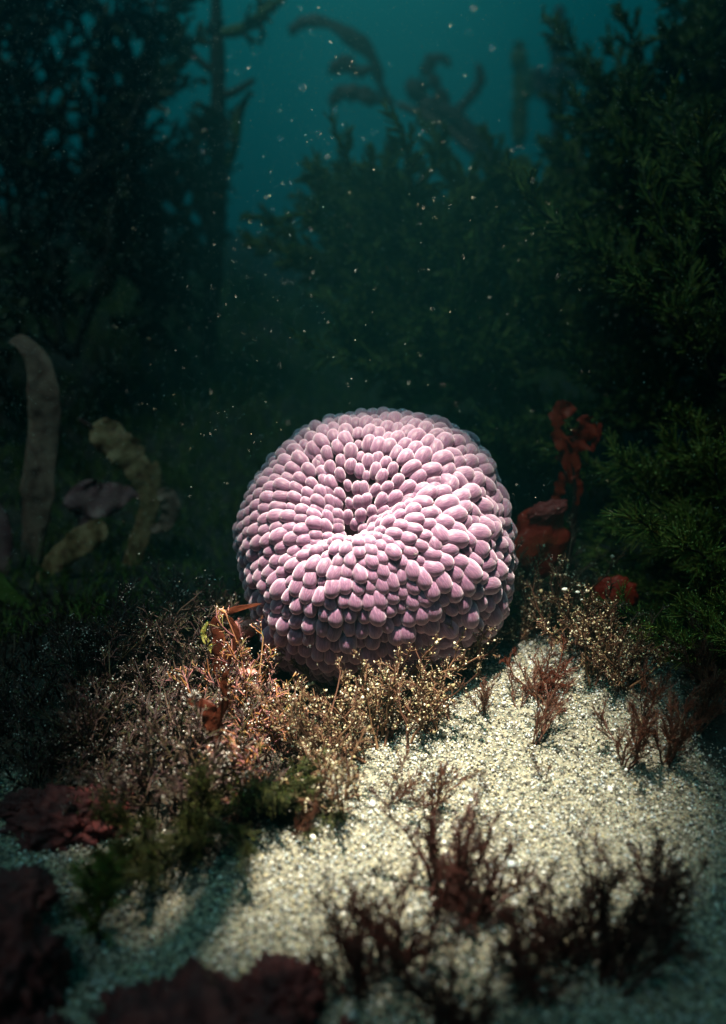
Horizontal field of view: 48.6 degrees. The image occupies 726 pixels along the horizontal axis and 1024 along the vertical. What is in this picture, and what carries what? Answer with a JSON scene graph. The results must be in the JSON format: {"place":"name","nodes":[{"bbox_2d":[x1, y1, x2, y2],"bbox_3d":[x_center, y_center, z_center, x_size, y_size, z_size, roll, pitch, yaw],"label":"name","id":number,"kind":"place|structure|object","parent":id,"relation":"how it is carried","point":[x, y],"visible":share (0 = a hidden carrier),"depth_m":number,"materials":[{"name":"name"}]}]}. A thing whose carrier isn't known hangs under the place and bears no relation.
{"place":"outdoors","nodes":[
{"label":"outdoors","id":0,"kind":"place"},
{"bbox_2d":[0,0,686,251],"label":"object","id":1,"kind":"structure","parent":0,"point":[510,25],"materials":[{"name":"liquid"}]},
{"bbox_2d":[0,179,725,1023],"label":"ground","id":2,"kind":"structure","parent":0,"point":[714,733],"depth_m":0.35,"materials":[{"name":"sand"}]},
{"bbox_2d":[0,504,13,574],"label":"kelp blade","id":3,"kind":"object","parent":2,"relation":"on","point":[6,544],"visible":0.88,"depth_m":0.63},
{"bbox_2d":[0,787,42,818],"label":"boulder","id":4,"kind":"object","parent":2,"relation":"on","point":[12,802],"visible":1,"depth_m":0.33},
{"bbox_2d":[0,649,58,726],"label":"coralline seaweed","id":5,"kind":"object","parent":2,"relation":"on","point":[8,680],"visible":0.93,"depth_m":0.39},
{"bbox_2d":[0,863,64,913],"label":"boulder","id":6,"kind":"object","parent":2,"relation":"on","point":[22,880],"visible":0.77,"depth_m":0.28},
{"bbox_2d":[9,334,61,565],"bbox_3d":[-0.255,-0.033,0.633,0.045,0.209,0.008,0,15,0],"label":"kelp blade","id":7,"kind":"object","parent":2,"relation":"on","point":[42,412],"visible":0.88,"depth_m":0.63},
{"bbox_2d":[0,887,73,1023],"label":"boulder","id":8,"kind":"object","parent":2,"relation":"on","point":[36,963],"visible":1,"depth_m":0.24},
{"bbox_2d":[2,1006,73,1023],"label":"boulder","id":9,"kind":"object","parent":2,"relation":"on","point":[37,1016],"visible":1,"depth_m":0.24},
{"bbox_2d":[4,678,102,773],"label":"coralline seaweed","id":10,"kind":"object","parent":2,"relation":"on","point":[63,758],"visible":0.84,"depth_m":0.36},
{"bbox_2d":[5,717,116,788],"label":"coralline seaweed","id":11,"kind":"object","parent":2,"relation":"on","point":[28,742],"visible":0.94,"depth_m":0.35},
{"bbox_2d":[0,783,131,852],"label":"boulder","id":12,"kind":"object","parent":2,"relation":"on","point":[42,822],"visible":0.81,"depth_m":0.32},
{"bbox_2d":[36,519,108,581],"bbox_3d":[-0.222,0.038,0.611,0.061,0.068,0.009,0,15,0],"label":"kelp blade","id":13,"kind":"object","parent":2,"relation":"on","point":[69,547],"visible":0.85,"depth_m":0.61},
{"bbox_2d":[0,110,161,360],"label":"leafy brown seaweed","id":14,"kind":"object","parent":2,"relation":"on","point":[45,260],"visible":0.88,"depth_m":1.03,"materials":[{"name":"plant"}]},
{"bbox_2d":[0,0,199,254],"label":"leafy brown seaweed","id":15,"kind":"object","parent":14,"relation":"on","point":[24,138],"visible":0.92,"depth_m":1.01,"materials":[{"name":"plant"}]},
{"bbox_2d":[0,0,169,100],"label":"leafy brown seaweed","id":16,"kind":"object","parent":15,"relation":"on","point":[48,21],"visible":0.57,"depth_m":1.05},
{"bbox_2d":[11,622,167,767],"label":"coralline seaweed","id":17,"kind":"object","parent":2,"relation":"on","point":[110,707],"visible":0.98,"depth_m":0.36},
{"bbox_2d":[30,577,156,689],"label":"coralline seaweed","id":18,"kind":"object","parent":2,"relation":"on","point":[79,658],"visible":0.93,"depth_m":0.41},
{"bbox_2d":[55,841,133,947],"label":"dark green seaweed","id":19,"kind":"object","parent":2,"relation":"on","point":[98,875],"visible":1,"depth_m":0.27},
{"bbox_2d":[28,118,191,321],"bbox_3d":[-0.428,-0.502,1.369,0.234,0.356,0.399,-1,15,-4],"label":"leafy brown seaweed","id":20,"kind":"object","parent":2,"relation":"on","point":[129,271],"visible":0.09,"depth_m":1.31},
{"bbox_2d":[54,785,179,926],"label":"olive frond seaweed","id":21,"kind":"object","parent":2,"relation":"on","point":[146,841],"visible":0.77,"depth_m":0.29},
{"bbox_2d":[61,690,176,818],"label":"coralline seaweed","id":22,"kind":"object","parent":2,"relation":"on","point":[140,770],"visible":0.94,"depth_m":0.33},
{"bbox_2d":[63,417,180,564],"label":"branching seaweed","id":23,"kind":"object","parent":2,"relation":"on","point":[135,465],"visible":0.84,"depth_m":0.64,"materials":[{"name":"plant"}]},
{"bbox_2d":[40,576,205,671],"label":"coralline seaweed","id":24,"kind":"object","parent":2,"relation":"on","point":[167,627],"visible":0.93,"depth_m":0.42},
{"bbox_2d":[48,0,224,253],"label":"leafy brown seaweed","id":25,"kind":"object","parent":2,"relation":"on","point":[104,50],"visible":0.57,"depth_m":1.07,"materials":[{"name":"plant"}]},
{"bbox_2d":[101,627,212,712],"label":"coralline seaweed","id":26,"kind":"object","parent":2,"relation":"on","point":[133,675],"visible":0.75,"depth_m":0.40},
{"bbox_2d":[0,583,336,837],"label":"coralline turf","id":27,"kind":"structure","parent":2,"relation":"on","point":[10,664],"depth_m":0.42,"materials":[{"name":"plant"}]},
{"bbox_2d":[187,671,254,755],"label":"forked seaweed","id":28,"kind":"object","parent":27,"relation":"on","point":[212,716],"visible":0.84,"depth_m":0.35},
{"bbox_2d":[102,660,245,773],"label":"coralline seaweed","id":29,"kind":"object","parent":2,"relation":"on","point":[181,726],"visible":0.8,"depth_m":0.36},
{"bbox_2d":[108,565,240,642],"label":"coralline seaweed","id":30,"kind":"object","parent":2,"relation":"on","point":[155,582],"visible":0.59,"depth_m":0.47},
{"bbox_2d":[86,0,285,370],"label":"tree kelp","id":31,"kind":"object","parent":2,"relation":"on","point":[217,119],"visible":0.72,"depth_m":1.21},
{"bbox_2d":[112,750,264,892],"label":"olive frond seaweed","id":32,"kind":"object","parent":2,"relation":"on","point":[193,831],"visible":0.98,"depth_m":0.30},
{"bbox_2d":[88,955,301,1023],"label":"boulder","id":33,"kind":"object","parent":2,"relation":"on","point":[191,991],"visible":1,"depth_m":0.23,"materials":[{"name":"stone"}]},
{"bbox_2d":[141,553,249,644],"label":"coralline seaweed","id":34,"kind":"object","parent":2,"relation":"on","point":[175,588],"visible":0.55,"depth_m":0.47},
{"bbox_2d":[137,605,256,705],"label":"coralline seaweed","id":35,"kind":"object","parent":2,"relation":"on","point":[202,650],"visible":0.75,"depth_m":0.41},
{"bbox_2d":[141,686,259,788],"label":"coralline seaweed","id":36,"kind":"object","parent":2,"relation":"on","point":[200,736],"visible":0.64,"depth_m":0.36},
{"bbox_2d":[141,681,289,823],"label":"coralline seaweed","id":37,"kind":"object","parent":2,"relation":"on","point":[220,769],"visible":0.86,"depth_m":0.33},
{"bbox_2d":[157,603,299,747],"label":"coralline seaweed","id":38,"kind":"object","parent":2,"relation":"on","point":[258,678],"visible":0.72,"depth_m":0.39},
{"bbox_2d":[200,603,260,687],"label":"amber seaweed","id":39,"kind":"object","parent":2,"relation":"on","point":[217,635],"visible":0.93,"depth_m":0.41,"materials":[{"name":"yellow plant"}]},
{"bbox_2d":[192,717,270,805],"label":"coralline seaweed","id":40,"kind":"object","parent":2,"relation":"on","point":[243,761],"visible":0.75,"depth_m":0.34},
{"bbox_2d":[221,975,247,1008],"bbox_3d":[-0.042,0.151,0.242,0.027,0.016,0.019,0,15,0],"label":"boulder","id":41,"kind":"object","parent":2,"relation":"on","point":[234,998],"visible":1,"depth_m":0.24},
{"bbox_2d":[208,613,280,693],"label":"coralline seaweed","id":42,"kind":"object","parent":2,"relation":"on","point":[264,670],"visible":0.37,"depth_m":0.43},
{"bbox_2d":[231,673,308,752],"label":"coralline seaweed","id":43,"kind":"object","parent":2,"relation":"on","point":[275,737],"visible":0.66,"depth_m":0.38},
{"bbox_2d":[224,752,326,844],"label":"olive frond seaweed","id":44,"kind":"object","parent":2,"relation":"on","point":[258,801],"visible":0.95,"depth_m":0.33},
{"bbox_2d":[232,948,330,1023],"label":"boulder","id":45,"kind":"object","parent":2,"relation":"on","point":[284,984],"visible":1,"depth_m":0.24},
{"bbox_2d":[258,745,346,830],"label":"olive frond seaweed","id":46,"kind":"object","parent":2,"relation":"on","point":[283,799],"visible":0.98,"depth_m":0.33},
{"bbox_2d":[252,656,373,770],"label":"sandy seaweed tuft","id":47,"kind":"object","parent":2,"relation":"on","point":[294,708],"visible":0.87,"depth_m":0.36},
{"bbox_2d":[265,725,373,819],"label":"sandy seaweed tuft","id":48,"kind":"object","parent":2,"relation":"on","point":[322,787],"visible":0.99,"depth_m":0.33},
{"bbox_2d":[253,668,387,763],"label":"sandy seaweed tuft","id":49,"kind":"object","parent":2,"relation":"on","point":[359,726],"visible":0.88,"depth_m":0.37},
{"bbox_2d":[271,646,405,726],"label":"sandy seaweed tuft","id":50,"kind":"object","parent":2,"relation":"on","point":[346,681],"visible":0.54,"depth_m":0.42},
{"bbox_2d":[235,118,452,306],"bbox_3d":[-0.019,-0.299,0.842,0.248,0.171,0.167,4,16,16],"label":"olive seaweed bush","id":51,"kind":"object","parent":2,"relation":"on","point":[306,252],"visible":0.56,"depth_m":0.82,"materials":[{"name":"plant"}]},
{"bbox_2d":[285,139,432,244],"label":"olive seaweed bush","id":52,"kind":"object","parent":2,"relation":"on","point":[306,226],"visible":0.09,"depth_m":0.94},
{"bbox_2d":[299,867,423,1000],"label":"dark red seaweed","id":53,"kind":"object","parent":2,"relation":"on","point":[352,948],"visible":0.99,"depth_m":0.25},
{"bbox_2d":[0,193,725,644],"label":"weedy turf","id":54,"kind":"structure","parent":2,"relation":"on","point":[126,293],"depth_m":1.15,"materials":[{"name":"plant"}]},
{"bbox_2d":[293,104,448,302],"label":"olive seaweed bush","id":55,"kind":"object","parent":2,"relation":"on","point":[371,202],"visible":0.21,"depth_m":0.81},
{"bbox_2d":[232,407,517,685],"bbox_3d":[0.007,0.021,0.455,0.162,0.158,0.147,0,15,0],"label":"sea anemone","id":56,"kind":"object","parent":2,"relation":"on","point":[323,586],"visible":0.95,"depth_m":0.41},
{"bbox_2d":[301,227,451,393],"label":"olive seaweed bush","id":57,"kind":"object","parent":2,"relation":"on","point":[374,347],"visible":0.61,"depth_m":0.70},
{"bbox_2d":[277,98,485,331],"bbox_3d":[0.048,-0.276,0.785,0.136,0.196,0.321,6,16,21],"label":"olive seaweed bush","id":58,"kind":"object","parent":2,"relation":"on","point":[435,227],"visible":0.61,"depth_m":0.73,"materials":[{"name":"plant"}]},
{"bbox_2d":[288,13,475,154],"bbox_3d":[0.040,-0.843,1.586,0.374,0.254,0.023,0,15,0],"label":"curling kelp","id":59,"kind":"object","parent":2,"relation":"on","point":[362,45],"visible":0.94,"depth_m":1.58},
{"bbox_2d":[327,816,454,976],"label":"dark red seaweed","id":60,"kind":"object","parent":2,"relation":"on","point":[411,951],"visible":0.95,"depth_m":0.26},
{"bbox_2d":[351,646,456,750],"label":"sandy seaweed tuft","id":61,"kind":"object","parent":2,"relation":"on","point":[380,720],"visible":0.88,"depth_m":0.38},
{"bbox_2d":[382,749,425,804],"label":"red seaweed","id":62,"kind":"object","parent":2,"relation":"on","point":[399,787],"visible":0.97,"depth_m":0.34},
{"bbox_2d":[352,631,487,713],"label":"sandy seaweed tuft","id":63,"kind":"object","parent":2,"relation":"on","point":[435,675],"visible":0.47,"depth_m":0.40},
{"bbox_2d":[370,628,482,733],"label":"sandy seaweed tuft","id":64,"kind":"object","parent":2,"relation":"on","point":[422,695],"visible":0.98,"depth_m":0.39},
{"bbox_2d":[286,198,588,387],"bbox_3d":[0.057,-0.181,0.669,0.241,0.153,0.103,0,15,0],"label":"olive seaweed bush","id":65,"kind":"object","parent":2,"relation":"on","point":[436,355],"visible":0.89,"depth_m":0.67,"materials":[{"name":"plant"}]},
{"bbox_2d":[366,768,508,911],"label":"dark red seaweed","id":66,"kind":"object","parent":2,"relation":"on","point":[460,850],"visible":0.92,"depth_m":0.29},
{"bbox_2d":[406,758,486,813],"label":"red seaweed","id":67,"kind":"object","parent":2,"relation":"on","point":[440,785],"visible":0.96,"depth_m":0.33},
{"bbox_2d":[368,142,526,220],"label":"olive seaweed bush","id":68,"kind":"object","parent":2,"relation":"on","point":[489,184],"visible":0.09,"depth_m":0.89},
{"bbox_2d":[382,881,516,1023],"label":"dark red seaweed","id":69,"kind":"object","parent":2,"relation":"on","point":[439,1010],"visible":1,"depth_m":0.23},
{"bbox_2d":[404,53,508,185],"bbox_3d":[0.214,-0.865,1.787,0.246,0.284,0.052,0,15,0],"label":"curling kelp","id":70,"kind":"object","parent":2,"relation":"on","point":[461,123],"visible":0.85,"depth_m":1.77},
{"bbox_2d":[418,626,496,681],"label":"sandy seaweed tuft","id":71,"kind":"object","parent":2,"relation":"on","point":[478,640],"visible":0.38,"depth_m":0.42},
{"bbox_2d":[445,620,503,678],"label":"sandy seaweed tuft","id":72,"kind":"object","parent":2,"relation":"on","point":[483,649],"visible":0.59,"depth_m":0.43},
{"bbox_2d":[378,146,580,354],"bbox_3d":[0.105,-0.247,0.751,0.197,0.153,0.257,-4,37,32],"label":"olive seaweed bush","id":73,"kind":"object","parent":2,"relation":"on","point":[499,254],"visible":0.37,"depth_m":0.73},
{"bbox_2d":[426,822,538,940],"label":"dark red seaweed","id":74,"kind":"object","parent":2,"relation":"on","point":[480,912],"visible":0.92,"depth_m":0.28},
{"bbox_2d":[378,258,594,418],"bbox_3d":[0.108,-0.161,0.727,0.215,0.128,0.164,-28,11,-26],"label":"olive seaweed bush","id":75,"kind":"object","parent":2,"relation":"on","point":[424,393],"visible":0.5,"depth_m":0.71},
{"bbox_2d":[415,109,560,278],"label":"olive seaweed bush","id":76,"kind":"object","parent":2,"relation":"on","point":[447,173],"visible":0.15,"depth_m":0.87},
{"bbox_2d":[453,373,578,492],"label":"olive seaweed bush","id":77,"kind":"object","parent":2,"relation":"on","point":[500,432],"visible":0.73,"depth_m":0.70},
{"bbox_2d":[490,599,549,645],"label":"sandy seaweed tuft","id":78,"kind":"object","parent":2,"relation":"on","point":[508,634],"visible":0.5,"depth_m":0.47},
{"bbox_2d":[510,40,535,147],"bbox_3d":[0.473,-1.227,2.363,0.094,0.287,0.036,0,15,0],"label":"tall kelp","id":79,"kind":"object","parent":2,"relation":"on","point":[519,62],"visible":0.93,"depth_m":2.35},
{"bbox_2d":[499,633,578,714],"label":"fluffy seaweed","id":80,"kind":"object","parent":2,"relation":"on","point":[554,678],"visible":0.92,"depth_m":0.40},
{"bbox_2d":[514,499,570,578],"bbox_3d":[0.114,0.017,0.521,0.040,0.056,0.021,0,15,0],"label":"red sponge","id":81,"kind":"object","parent":2,"relation":"on","point":[542,523],"visible":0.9,"depth_m":0.52},
{"bbox_2d":[480,882,610,1009],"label":"dark red seaweed","id":82,"kind":"object","parent":2,"relation":"on","point":[528,975],"visible":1,"depth_m":0.25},
{"bbox_2d":[524,665,574,744],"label":"red seaweed","id":83,"kind":"object","parent":2,"relation":"on","point":[540,720],"visible":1,"depth_m":0.38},
{"bbox_2d":[531,4,588,164],"bbox_3d":[0.555,-1.170,2.276,0.164,0.473,0.052,-3,15,-11],"label":"tall kelp","id":84,"kind":"object","parent":2,"relation":"on","point":[540,80],"visible":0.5,"depth_m":2.25},
{"bbox_2d":[532,71,610,196],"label":"olive seaweed bush","id":85,"kind":"object","parent":2,"relation":"on","point":[559,154],"visible":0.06,"depth_m":0.85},
{"bbox_2d":[513,514,630,637],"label":"sandy seaweed tuft","id":86,"kind":"object","parent":2,"relation":"on","point":[518,584],"visible":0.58,"depth_m":0.48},
{"bbox_2d":[479,832,666,977],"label":"dark red seaweed","id":87,"kind":"object","parent":2,"relation":"on","point":[574,941],"visible":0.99,"depth_m":0.26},
{"bbox_2d":[548,399,602,594],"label":"orange frill weed","id":88,"kind":"object","parent":2,"relation":"on","point":[572,446],"visible":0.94,"depth_m":0.54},
{"bbox_2d":[523,558,629,655],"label":"sandy seaweed tuft","id":89,"kind":"object","parent":2,"relation":"on","point":[589,611],"visible":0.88,"depth_m":0.43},
{"bbox_2d":[482,88,675,319],"bbox_3d":[0.216,-0.266,0.712,0.241,0.168,0.220,35,30,2],"label":"olive seaweed bush","id":90,"kind":"object","parent":2,"relation":"on","point":[610,227],"visible":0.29,"depth_m":0.72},
{"bbox_2d":[502,212,714,386],"bbox_3d":[0.232,-0.194,0.736,0.208,0.164,0.140,4,15,14],"label":"olive seaweed bush","id":91,"kind":"object","parent":2,"relation":"on","point":[614,332],"visible":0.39,"depth_m":0.73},
{"bbox_2d":[499,148,725,361],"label":"olive seaweed bush","id":92,"kind":"object","parent":2,"relation":"on","point":[600,270],"visible":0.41,"depth_m":0.58,"materials":[{"name":"plant"}]},
{"bbox_2d":[594,575,638,619],"bbox_3d":[0.157,0.054,0.501,0.030,0.030,0.011,0,15,0],"label":"round sponge","id":93,"kind":"object","parent":2,"relation":"on","point":[601,585],"visible":0.52,"depth_m":0.50},
{"bbox_2d":[566,599,670,692],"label":"sandy seaweed tuft","id":94,"kind":"object","parent":2,"relation":"on","point":[591,655],"visible":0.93,"depth_m":0.41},
{"bbox_2d":[512,313,725,454],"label":"olive seaweed bush","id":95,"kind":"object","parent":2,"relation":"on","point":[618,400],"visible":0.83,"depth_m":0.66,"materials":[{"name":"plant"}]},
{"bbox_2d":[526,396,725,545],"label":"green feather seaweed","id":96,"kind":"object","parent":2,"relation":"on","point":[700,471],"visible":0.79,"depth_m":0.52,"materials":[{"name":"plant"}]},
{"bbox_2d":[571,587,681,694],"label":"sandy seaweed tuft","id":97,"kind":"object","parent":2,"relation":"on","point":[637,653],"visible":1,"depth_m":0.40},
{"bbox_2d":[558,812,696,996],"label":"dark red seaweed","id":98,"kind":"object","parent":2,"relation":"on","point":[636,935],"visible":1,"depth_m":0.25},
{"bbox_2d":[592,696,663,770],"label":"red seaweed","id":99,"kind":"object","parent":2,"relation":"on","point":[637,747],"visible":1,"depth_m":0.35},
{"bbox_2d":[539,0,725,144],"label":"olive seaweed bush","id":100,"kind":"object","parent":2,"relation":"on","point":[597,79],"visible":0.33,"depth_m":0.78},
{"bbox_2d":[551,64,725,238],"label":"olive seaweed bush","id":101,"kind":"object","parent":2,"relation":"on","point":[568,203],"visible":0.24,"depth_m":0.68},
{"bbox_2d":[575,822,708,962],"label":"dark red seaweed","id":102,"kind":"object","parent":2,"relation":"on","point":[674,883],"visible":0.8,"depth_m":0.27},
{"bbox_2d":[564,427,725,629],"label":"green feather seaweed","id":103,"kind":"object","parent":2,"relation":"on","point":[704,565],"visible":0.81,"depth_m":0.51,"materials":[{"name":"plant"}]},
{"bbox_2d":[577,62,725,256],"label":"olive seaweed bush","id":104,"kind":"object","parent":2,"relation":"on","point":[625,152],"visible":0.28,"depth_m":0.65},
{"bbox_2d":[630,657,673,715],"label":"red seaweed","id":105,"kind":"object","parent":2,"relation":"on","point":[644,684],"visible":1,"depth_m":0.39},
{"bbox_2d":[587,580,725,690],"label":"green feather seaweed","id":106,"kind":"object","parent":2,"relation":"on","point":[717,637],"visible":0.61,"depth_m":0.41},
{"bbox_2d":[597,11,725,142],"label":"olive seaweed bush","id":107,"kind":"object","parent":2,"relation":"on","point":[718,87],"visible":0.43,"depth_m":0.77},
{"bbox_2d":[607,144,725,389],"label":"olive seaweed bush","id":108,"kind":"object","parent":2,"relation":"on","point":[706,329],"visible":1,"depth_m":0.53,"materials":[{"name":"plant"}]},
{"bbox_2d":[638,677,711,767],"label":"red seaweed","id":109,"kind":"object","parent":2,"relation":"on","point":[683,730],"visible":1,"depth_m":0.36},
{"bbox_2d":[627,68,725,289],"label":"olive seaweed bush","id":110,"kind":"object","parent":2,"relation":"on","point":[709,247],"visible":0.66,"depth_m":0.55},
{"bbox_2d":[640,0,725,77],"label":"olive seaweed bush","id":111,"kind":"object","parent":2,"relation":"on","point":[673,33],"visible":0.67,"depth_m":0.78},
{"bbox_2d":[661,585,725,645],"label":"green feather seaweed","id":112,"kind":"object","parent":2,"relation":"on","point":[684,602],"visible":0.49,"depth_m":0.44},
{"bbox_2d":[664,604,725,699],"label":"red seaweed","id":113,"kind":"object","parent":2,"relation":"on","point":[702,654],"visible":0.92,"depth_m":0.40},
{"bbox_2d":[683,393,725,465],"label":"green feather seaweed","id":114,"kind":"object","parent":2,"relation":"on","point":[717,417],"visible":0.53,"depth_m":0.76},
{"bbox_2d":[687,665,725,734],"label":"red seaweed","id":115,"kind":"object","parent":2,"relation":"on","point":[708,693],"visible":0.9,"depth_m":0.38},
{"bbox_2d":[0,0,725,668],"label":"drifting specks","id":116,"kind":"object","parent":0,"point":[256,242],"visible":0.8,"depth_m":0.57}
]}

